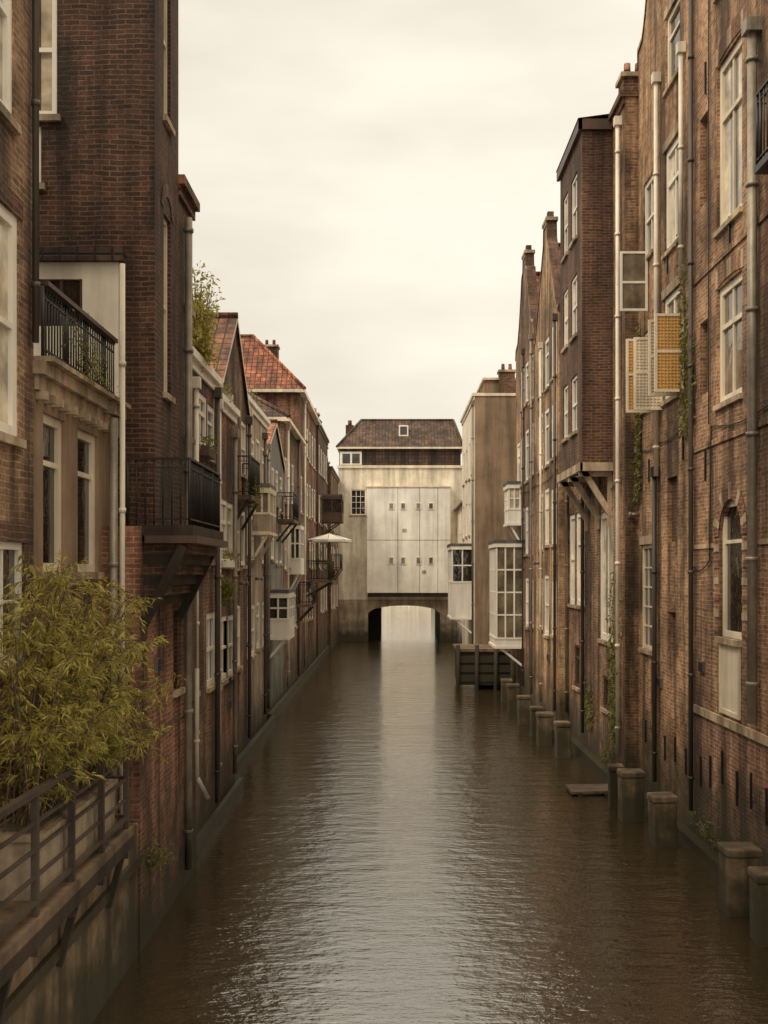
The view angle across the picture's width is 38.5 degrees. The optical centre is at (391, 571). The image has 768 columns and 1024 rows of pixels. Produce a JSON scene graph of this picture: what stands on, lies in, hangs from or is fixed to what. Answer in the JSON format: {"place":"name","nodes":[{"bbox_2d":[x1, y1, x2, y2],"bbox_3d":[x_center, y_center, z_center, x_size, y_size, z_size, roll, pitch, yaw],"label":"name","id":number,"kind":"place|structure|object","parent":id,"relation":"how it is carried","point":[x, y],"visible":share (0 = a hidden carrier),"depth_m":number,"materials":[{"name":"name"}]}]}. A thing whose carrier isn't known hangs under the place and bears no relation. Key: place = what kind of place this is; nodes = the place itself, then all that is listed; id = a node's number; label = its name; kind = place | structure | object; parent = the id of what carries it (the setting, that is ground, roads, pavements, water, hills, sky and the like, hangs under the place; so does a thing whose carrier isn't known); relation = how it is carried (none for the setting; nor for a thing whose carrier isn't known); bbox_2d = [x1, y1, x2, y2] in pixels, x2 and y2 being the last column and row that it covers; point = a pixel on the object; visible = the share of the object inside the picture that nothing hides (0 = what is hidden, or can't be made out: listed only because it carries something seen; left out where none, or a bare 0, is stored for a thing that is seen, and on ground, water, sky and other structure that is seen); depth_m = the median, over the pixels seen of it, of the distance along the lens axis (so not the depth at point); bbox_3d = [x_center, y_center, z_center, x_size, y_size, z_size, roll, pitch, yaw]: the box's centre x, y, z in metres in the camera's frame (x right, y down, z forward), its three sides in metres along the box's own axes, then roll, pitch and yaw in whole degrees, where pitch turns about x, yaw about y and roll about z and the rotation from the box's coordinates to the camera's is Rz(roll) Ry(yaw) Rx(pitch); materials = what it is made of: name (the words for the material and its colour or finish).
{"place":"outdoors","nodes":[
{"label":"outdoors","id":0,"kind":"place"},
{"bbox_2d":[192,376,222,802],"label":"downpipes","id":1,"kind":"object","parent":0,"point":[217,394],"visible":0.66,"depth_m":21.45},
{"bbox_2d":[178,0,644,474],"label":"sky","id":2,"kind":"structure","parent":0,"point":[372,181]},
{"bbox_2d":[92,607,767,1023],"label":"canal water","id":3,"kind":"structure","parent":0,"point":[406,833],"depth_m":17.27,"materials":[{"name":"brown liquid"}]},
{"bbox_2d":[1,823,141,1023],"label":"quay wall","id":4,"kind":"structure","parent":3,"relation":"in","point":[80,985],"depth_m":11.91,"materials":[{"name":"concrete"}]},
{"bbox_2d":[0,733,133,1023],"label":"timber terrace","id":5,"kind":"structure","parent":4,"relation":"on","point":[28,929],"depth_m":10.39,"materials":[{"name":"brown wood"}]},
{"bbox_2d":[0,778,117,900],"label":"bamboo planter","id":6,"kind":"object","parent":5,"relation":"on","point":[14,851],"visible":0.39,"depth_m":10.53,"materials":[{"name":"concrete"}]},
{"bbox_2d":[0,550,187,833],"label":"bamboo plant","id":7,"kind":"object","parent":6,"relation":"in","point":[70,730],"visible":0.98,"depth_m":10.67,"materials":[{"name":"green plant"}]},
{"bbox_2d":[39,0,196,953],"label":"walls","id":8,"kind":"structure","parent":3,"relation":"in","point":[109,160],"depth_m":15.30,"materials":[{"name":"red brick"}]},
{"bbox_2d":[39,0,185,697],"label":"window frames","id":9,"kind":"structure","parent":8,"relation":"attached to","point":[50,116],"depth_m":15.97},
{"bbox_2d":[39,0,51,110],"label":"window glass","id":10,"kind":"object","parent":9,"relation":"in","point":[45,59],"visible":0.15,"depth_m":15.37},
{"bbox_2d":[102,217,209,869],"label":"downpipes","id":11,"kind":"object","parent":8,"relation":"attached to","point":[113,562],"visible":0.66,"depth_m":17.34,"materials":[{"name":"metal"}]},
{"bbox_2d":[118,457,227,626],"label":"iron balcony","id":12,"kind":"structure","parent":8,"relation":"attached to","point":[178,560],"depth_m":14.60,"materials":[{"name":"brown paint"}]},
{"bbox_2d":[173,196,189,687],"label":"walls","id":13,"kind":"structure","parent":3,"relation":"in","point":[183,213],"depth_m":17.27,"materials":[{"name":"red brick"}]},
{"bbox_2d":[178,174,199,444],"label":"window frames and trim","id":14,"kind":"structure","parent":13,"relation":"attached to","point":[188,198],"depth_m":17.76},
{"bbox_2d":[192,370,215,833],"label":"walls","id":15,"kind":"structure","parent":3,"relation":"in","point":[206,809],"depth_m":20.64,"materials":[{"name":"brick"}]},
{"bbox_2d":[192,345,222,696],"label":"window frames and trim","id":16,"kind":"structure","parent":15,"relation":"attached to","point":[211,378],"depth_m":20.94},
{"bbox_2d":[192,260,224,372],"bbox_3d":[-3.488,-4.578,19.890,0.987,2.016,1.661,0,0,0],"label":"roof shrub","id":17,"kind":"object","parent":15,"relation":"on","point":[202,326],"visible":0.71,"depth_m":19.70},
{"bbox_2d":[216,411,234,807],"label":"walls","id":18,"kind":"structure","parent":3,"relation":"in","point":[227,774],"depth_m":23.99,"materials":[{"name":"red brick"}]},
{"bbox_2d":[220,399,238,793],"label":"downpipes","id":19,"kind":"object","parent":18,"relation":"attached to","point":[234,433],"visible":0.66,"depth_m":24.55,"materials":[{"name":"metal"}]},
{"bbox_2d":[221,393,239,753],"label":"window frames and trim","id":20,"kind":"structure","parent":18,"relation":"attached to","point":[233,414],"depth_m":24.14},
{"bbox_2d":[338,449,461,640],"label":"walls","id":21,"kind":"structure","parent":3,"relation":"in","point":[372,581],"depth_m":80.00,"materials":[{"name":"beige paint"}]},
{"bbox_2d":[336,419,461,447],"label":"roof","id":22,"kind":"structure","parent":21,"relation":"on","point":[403,433],"depth_m":81.06,"materials":[{"name":"brown tile"}]},
{"bbox_2d":[337,447,461,572],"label":"window frames and trim","id":23,"kind":"structure","parent":21,"relation":"attached to","point":[350,465],"depth_m":79.90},
{"bbox_2d":[342,454,432,563],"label":"window glass","id":24,"kind":"object","parent":23,"relation":"in","point":[355,459],"visible":1,"depth_m":79.96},
{"bbox_2d":[197,645,718,873],"bbox_3d":[0.753,5.325,39.500,9.687,1.350,61.000,0,0,0],"label":"stone footing","id":25,"kind":"object","parent":3,"relation":"in","point":[688,837],"visible":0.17,"depth_m":26.42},
{"bbox_2d":[453,644,515,689],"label":"timber dock","id":26,"kind":"object","parent":3,"relation":"in","point":[476,665],"visible":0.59,"depth_m":46.64,"materials":[{"name":"brown wood"}]},
{"bbox_2d":[535,711,553,745],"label":"concrete pier","id":27,"kind":"structure","parent":3,"relation":"in","point":[544,733],"depth_m":31.68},
{"bbox_2d":[554,721,570,757],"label":"concrete pier","id":28,"kind":"structure","parent":3,"relation":"in","point":[562,739],"depth_m":29.50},
{"bbox_2d":[565,784,607,795],"bbox_3d":[4.550,4.965,24.977,1.114,0.130,0.955,0,0,0],"label":"floating raft","id":29,"kind":"object","parent":3,"relation":"on","point":[579,789],"visible":0.74,"depth_m":24.78,"materials":[{"name":"brown wood"}]},
{"bbox_2d":[607,763,624,808],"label":"concrete pier","id":30,"kind":"structure","parent":3,"relation":"in","point":[612,768],"depth_m":23.23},
{"bbox_2d":[617,768,645,821],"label":"concrete pier","id":31,"kind":"structure","parent":3,"relation":"in","point":[630,794],"depth_m":21.97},
{"bbox_2d":[647,792,677,846],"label":"concrete pier","id":32,"kind":"structure","parent":3,"relation":"in","point":[662,812],"depth_m":19.98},
{"bbox_2d":[717,842,762,916],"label":"concrete pier","id":33,"kind":"structure","parent":3,"relation":"in","point":[737,860],"depth_m":15.96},
{"bbox_2d":[747,866,767,946],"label":"concrete pier","id":34,"kind":"structure","parent":3,"relation":"in","point":[758,887],"depth_m":14.71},
{"bbox_2d":[144,0,767,734],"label":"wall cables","id":35,"kind":"object","parent":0,"point":[708,310],"depth_m":19.34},
{"bbox_2d":[556,114,612,530],"bbox_3d":[4.975,-6.050,28.100,1.050,9.900,3.600,0,0,0],"label":"projecting bay","id":36,"kind":"object","parent":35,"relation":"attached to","point":[586,450],"visible":0.91,"depth_m":26.40,"materials":[{"name":"red brick"}]},
{"bbox_2d":[561,174,577,443],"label":"bay window frames","id":37,"kind":"structure","parent":36,"relation":"attached to","point":[574,432],"depth_m":27.97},
{"bbox_2d":[674,234,696,444],"bbox_3d":[5.503,-4.466,20.691,0.190,4.086,1.310,0,0,0],"label":"ivy","id":38,"kind":"object","parent":35,"relation":"attached to","point":[684,351],"visible":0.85,"depth_m":20.76,"materials":[{"name":"green plant"}]},
{"bbox_2d":[497,364,515,392],"bbox_3d":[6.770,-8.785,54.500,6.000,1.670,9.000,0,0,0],"label":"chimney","id":39,"kind":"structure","parent":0,"point":[506,377],"depth_m":50.55,"materials":[{"name":"red brick"}]},
{"bbox_3d":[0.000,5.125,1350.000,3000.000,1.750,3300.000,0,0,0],"label":"ground","id":40,"kind":"structure","parent":0,"visible":0},
{"bbox_2d":[0,0,33,823],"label":"walls","id":41,"kind":"structure","parent":40,"relation":"on","point":[16,484],"depth_m":11.31,"materials":[{"name":"brown brick"}]},
{"bbox_2d":[0,0,27,675],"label":"window frames and trim","id":42,"kind":"structure","parent":41,"relation":"attached to","point":[12,533],"depth_m":11.04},
{"bbox_2d":[0,0,13,654],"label":"window glass","id":43,"kind":"object","parent":42,"relation":"in","point":[8,560],"visible":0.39,"depth_m":10.99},
{"bbox_2d":[31,0,39,342],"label":"downpipes","id":44,"kind":"object","parent":41,"relation":"attached to","point":[35,105],"visible":1,"depth_m":11.47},
{"bbox_2d":[34,389,108,773],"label":"walls","id":45,"kind":"structure","parent":40,"relation":"on","point":[71,426],"depth_m":13.00,"materials":[{"name":"beige stone"}]},
{"bbox_2d":[33,360,125,701],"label":"window frames and trim","id":46,"kind":"structure","parent":45,"relation":"attached to","point":[55,381],"depth_m":12.78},
{"bbox_2d":[43,425,88,675],"bbox_3d":[-3.906,0.438,13.115,0.012,4.175,2.070,0,0,0],"label":"window glass","id":47,"kind":"object","parent":46,"relation":"in","point":[48,501],"visible":0.29,"depth_m":12.67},
{"bbox_2d":[34,247,130,437],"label":"terrace wall","id":48,"kind":"structure","parent":45,"relation":"on","point":[86,280],"depth_m":15.20,"materials":[{"name":"paint"}]},
{"bbox_2d":[39,281,117,394],"bbox_3d":[-3.720,-2.703,13.205,0.120,0.805,3.012,0,0,0],"label":"balcony railing","id":49,"kind":"object","parent":48,"relation":"on","point":[49,288],"visible":0.69,"depth_m":12.63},
{"bbox_2d":[60,309,117,401],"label":"balcony flowers","id":50,"kind":"object","parent":48,"relation":"attached to","point":[92,364],"visible":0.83,"depth_m":13.07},
{"bbox_2d":[223,331,246,755],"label":"walls","id":51,"kind":"structure","parent":40,"relation":"on","point":[233,377],"depth_m":28.68,"materials":[{"name":"brick"}]},
{"bbox_2d":[197,312,250,416],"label":"roof","id":52,"kind":"structure","parent":51,"relation":"on","point":[227,327],"depth_m":26.99,"materials":[{"name":"red tile"}]},
{"bbox_2d":[226,394,252,737],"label":"downpipes","id":53,"kind":"object","parent":51,"relation":"attached to","point":[249,421],"visible":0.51,"depth_m":29.76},
{"bbox_2d":[237,421,247,672],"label":"window frames and trim","id":54,"kind":"structure","parent":51,"relation":"attached to","point":[243,459],"depth_m":29.21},
{"bbox_2d":[237,455,260,530],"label":"balcony","id":55,"kind":"structure","parent":51,"relation":"attached to","point":[253,468],"depth_m":27.60,"materials":[{"name":"black metal"}]},
{"bbox_2d":[247,415,266,743],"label":"walls","id":56,"kind":"structure","parent":40,"relation":"on","point":[259,716],"depth_m":33.53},
{"bbox_2d":[247,408,267,713],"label":"downpipes","id":57,"kind":"object","parent":56,"relation":"attached to","point":[265,437],"visible":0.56,"depth_m":34.76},
{"bbox_2d":[247,394,270,662],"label":"window frames and trim","id":58,"kind":"structure","parent":56,"relation":"attached to","point":[262,417],"depth_m":33.04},
{"bbox_2d":[252,483,275,559],"bbox_3d":[-3.877,-1.500,33.350,0.555,2.240,1.820,0,0,0],"label":"bay window","id":59,"kind":"object","parent":56,"relation":"attached to","point":[264,524],"visible":0.73,"depth_m":32.50,"materials":[{"name":"beige paint"}]},
{"bbox_2d":[267,431,282,713],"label":"walls","id":60,"kind":"structure","parent":40,"relation":"on","point":[276,661],"depth_m":39.52,"materials":[{"name":"brown stone"}]},
{"bbox_2d":[267,444,270,708],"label":"downpipes","id":61,"kind":"object","parent":60,"relation":"attached to","point":[268,595],"visible":0.76,"depth_m":36.16,"materials":[{"name":"metal"}]},
{"bbox_2d":[271,467,283,565],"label":"window frames and trim","id":62,"kind":"structure","parent":60,"relation":"attached to","point":[276,548],"depth_m":40.04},
{"bbox_2d":[270,589,294,658],"bbox_3d":[-3.803,1.778,37.400,0.805,2.396,2.120,0,0,0],"label":"frame","id":63,"kind":"object","parent":60,"relation":"attached to","point":[283,629],"visible":0.73,"depth_m":36.40,"materials":[{"name":"white paint"}]},
{"bbox_2d":[276,492,298,542],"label":"balcony","id":64,"kind":"structure","parent":60,"relation":"attached to","point":[294,521],"depth_m":39.91,"materials":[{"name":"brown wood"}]},
{"bbox_2d":[254,393,315,674],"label":"walls","id":65,"kind":"structure","parent":40,"relation":"on","point":[292,404],"depth_m":54.03,"materials":[{"name":"red brick"}]},
{"bbox_2d":[247,389,320,622],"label":"window frames and trim","id":66,"kind":"structure","parent":65,"relation":"attached to","point":[304,396],"depth_m":56.06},
{"bbox_2d":[240,334,321,422],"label":"roof","id":67,"kind":"structure","parent":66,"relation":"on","point":[265,367],"depth_m":50.73,"materials":[{"name":"red tile"}]},
{"bbox_2d":[303,400,306,666],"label":"downpipes","id":68,"kind":"object","parent":65,"relation":"attached to","point":[304,401],"visible":0.83,"depth_m":51.96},
{"bbox_2d":[277,421,300,694],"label":"walls","id":69,"kind":"structure","parent":40,"relation":"on","point":[293,677],"depth_m":44.98,"materials":[{"name":"brown brick"}]},
{"bbox_2d":[268,417,306,628],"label":"window frames and trim","id":70,"kind":"structure","parent":69,"relation":"attached to","point":[295,432],"depth_m":44.00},
{"bbox_2d":[286,425,300,686],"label":"downpipes","id":71,"kind":"object","parent":69,"relation":"attached to","point":[288,427],"visible":0.72,"depth_m":47.75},
{"bbox_2d":[289,522,303,588],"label":"frame","id":72,"kind":"object","parent":69,"relation":"attached to","point":[297,566],"visible":0.82,"depth_m":44.50,"materials":[{"name":"white paint"}]},
{"bbox_2d":[316,425,327,657],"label":"walls","id":73,"kind":"structure","parent":40,"relation":"on","point":[322,618],"depth_m":63.08,"materials":[{"name":"red brick"}]},
{"bbox_2d":[321,494,343,534],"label":"frame","id":74,"kind":"object","parent":73,"relation":"attached to","point":[334,518],"visible":0.81,"depth_m":64.00,"materials":[{"name":"brown paint"}]},
{"bbox_2d":[328,468,337,650],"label":"walls","id":75,"kind":"structure","parent":40,"relation":"on","point":[333,613],"depth_m":72.10,"materials":[{"name":"brick"}]},
{"bbox_2d":[462,396,515,681],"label":"walls","id":76,"kind":"structure","parent":40,"relation":"on","point":[494,444],"depth_m":50.00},
{"bbox_2d":[447,543,471,633],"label":"frame","id":77,"kind":"object","parent":76,"relation":"attached to","point":[459,600],"visible":0.77,"depth_m":50.90,"materials":[{"name":"white paint"}]},
{"bbox_2d":[453,550,471,580],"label":"glass","id":78,"kind":"object","parent":77,"relation":"on","point":[457,560],"visible":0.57,"depth_m":50.93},
{"bbox_2d":[471,401,474,643],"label":"downpipes","id":79,"kind":"object","parent":76,"relation":"attached to","point":[472,479],"visible":0.81,"depth_m":50.15,"materials":[{"name":"metal"}]},
{"bbox_2d":[515,245,537,705],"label":"walls","id":80,"kind":"structure","parent":40,"relation":"on","point":[528,308],"depth_m":41.08,"materials":[{"name":"brown brick"}]},
{"bbox_2d":[488,540,521,665],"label":"frame","id":81,"kind":"object","parent":80,"relation":"attached to","point":[496,642],"visible":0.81,"depth_m":41.60,"materials":[{"name":"white paint"}]},
{"bbox_2d":[490,547,521,637],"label":"glass","id":82,"kind":"object","parent":81,"relation":"on","point":[509,588],"visible":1,"depth_m":41.63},
{"bbox_2d":[503,481,520,539],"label":"frame","id":83,"kind":"object","parent":80,"relation":"attached to","point":[512,517],"visible":0.82,"depth_m":42.60,"materials":[{"name":"white paint"}]},
{"bbox_2d":[517,362,533,630],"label":"window frames and trim","id":84,"kind":"structure","parent":80,"relation":"attached to","point":[526,554],"depth_m":41.11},
{"bbox_2d":[521,333,533,693],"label":"downpipes","id":85,"kind":"object","parent":80,"relation":"attached to","point":[531,337],"visible":1,"depth_m":38.77,"materials":[{"name":"metal"}]},
{"bbox_2d":[534,211,568,725],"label":"walls","id":86,"kind":"structure","parent":40,"relation":"on","point":[549,297],"depth_m":34.92,"materials":[{"name":"brick"}]},
{"bbox_2d":[536,321,556,700],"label":"window frames and trim","id":87,"kind":"structure","parent":86,"relation":"attached to","point":[546,545],"depth_m":35.81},
{"bbox_2d":[538,313,557,710],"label":"downpipes","id":88,"kind":"object","parent":86,"relation":"attached to","point":[554,320],"visible":1,"depth_m":33.23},
{"bbox_2d":[569,97,637,767],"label":"walls","id":89,"kind":"structure","parent":40,"relation":"on","point":[595,740],"depth_m":25.40,"materials":[{"name":"brown brick"}]},
{"bbox_2d":[564,116,621,753],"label":"downpipes","id":90,"kind":"object","parent":89,"relation":"attached to","point":[617,122],"visible":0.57,"depth_m":25.37,"materials":[{"name":"metal"}]},
{"bbox_2d":[567,90,638,715],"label":"window frames and trim","id":91,"kind":"structure","parent":89,"relation":"attached to","point":[617,106],"depth_m":27.94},
{"bbox_2d":[573,517,612,704],"bbox_3d":[5.386,-2.400,29.660,0.012,11.450,6.200,0,0,0],"label":"window glass","id":92,"kind":"object","parent":91,"relation":"in","point":[605,577],"visible":0.34,"depth_m":27.59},
{"bbox_2d":[604,571,625,747],"bbox_3d":[5.213,2.103,25.762,0.174,4.233,2.072,0,0,0],"label":"ivy","id":93,"kind":"object","parent":89,"relation":"attached to","point":[612,666],"visible":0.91,"depth_m":26.03,"materials":[{"name":"green plant"}]},
{"bbox_2d":[615,63,637,93],"bbox_3d":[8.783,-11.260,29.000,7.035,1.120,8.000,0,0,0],"label":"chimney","id":94,"kind":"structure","parent":89,"relation":"on","point":[627,79],"depth_m":25.32,"materials":[{"name":"red brick"}]},
{"bbox_2d":[632,314,641,506],"bbox_3d":[5.513,-3.644,24.901,0.170,4.367,1.077,0,0,0],"label":"ivy","id":95,"kind":"object","parent":89,"relation":"attached to","point":[636,472],"visible":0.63,"depth_m":24.72,"materials":[{"name":"green plant"}]},
{"bbox_2d":[637,0,691,830],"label":"walls","id":96,"kind":"structure","parent":40,"relation":"on","point":[672,564],"depth_m":22.61,"materials":[{"name":"brown brick"}]},
{"bbox_2d":[626,339,653,412],"bbox_3d":[5.235,-4.125,23.125,0.630,1.550,0.050,0,0,0],"label":"open shutter","id":97,"kind":"object","parent":96,"relation":"attached to","point":[629,375],"visible":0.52,"depth_m":23.11,"materials":[{"name":"beige paint"}]},
{"bbox_2d":[634,337,662,409],"bbox_3d":[5.295,-4.100,22.745,0.590,1.500,0.050,0,0,0],"label":"open shutter","id":98,"kind":"object","parent":96,"relation":"attached to","point":[643,400],"visible":0.53,"depth_m":22.73,"materials":[{"name":"beige paint"}]},
{"bbox_2d":[638,0,680,760],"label":"window frames and trim","id":99,"kind":"structure","parent":96,"relation":"attached to","point":[668,302],"depth_m":22.47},
{"bbox_2d":[620,251,647,310],"bbox_3d":[5.280,-6.350,24.020,0.600,1.300,0.040,0,0,0],"label":"sash","id":100,"kind":"object","parent":99,"relation":"attached to","point":[633,280],"visible":1,"depth_m":24.02,"materials":[{"name":"white paint"}]},
{"bbox_2d":[648,320,676,395],"bbox_3d":[5.285,-4.160,21.375,0.610,1.480,0.050,0,0,0],"label":"open shutter","id":101,"kind":"object","parent":99,"relation":"attached to","point":[651,392],"visible":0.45,"depth_m":21.36,"materials":[{"name":"beige paint"}]},
{"bbox_2d":[646,6,679,645],"bbox_3d":[5.696,-4.787,23.052,0.012,12.825,3.245,0,0,0],"label":"window glass","id":102,"kind":"object","parent":99,"relation":"in","point":[674,56],"visible":0.25,"depth_m":22.31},
{"bbox_2d":[639,0,686,774],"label":"lintels and wall ties","id":103,"kind":"object","parent":96,"relation":"attached to","point":[665,293],"visible":0.9,"depth_m":22.24,"materials":[{"name":"stone"}]},
{"bbox_2d":[649,41,685,781],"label":"downpipes","id":104,"kind":"object","parent":96,"relation":"attached to","point":[656,82],"visible":0.9,"depth_m":22.91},
{"bbox_2d":[654,313,683,391],"bbox_3d":[5.310,-4.200,21.075,0.560,1.500,0.050,0,0,0],"label":"open shutter","id":105,"kind":"object","parent":96,"relation":"attached to","point":[667,349],"visible":0.92,"depth_m":21.06,"materials":[{"name":"wicker"}]},
{"bbox_2d":[692,0,767,865],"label":"walls","id":106,"kind":"structure","parent":40,"relation":"on","point":[742,821],"depth_m":18.93,"materials":[{"name":"brown brick"}]},
{"bbox_2d":[688,0,762,810],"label":"downpipes","id":107,"kind":"object","parent":106,"relation":"attached to","point":[751,28],"visible":1,"depth_m":16.70,"materials":[{"name":"metal"}]},
{"bbox_2d":[693,8,767,825],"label":"stone bands and arch","id":108,"kind":"object","parent":106,"relation":"attached to","point":[730,677],"visible":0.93,"depth_m":18.20,"materials":[{"name":"stone"}]},
{"bbox_2d":[706,0,760,803],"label":"window frames and trim","id":109,"kind":"structure","parent":106,"relation":"attached to","point":[735,395],"depth_m":18.59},
{"bbox_2d":[725,48,741,632],"bbox_3d":[5.706,-5.590,16.175,0.012,13.160,5.290,0,0,0],"label":"window glass","id":110,"kind":"object","parent":109,"relation":"in","point":[734,586],"visible":0.56,"depth_m":18.41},
{"bbox_2d":[754,78,767,174],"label":"iron balcony","id":111,"kind":"structure","parent":106,"relation":"attached to","point":[761,167],"depth_m":15.29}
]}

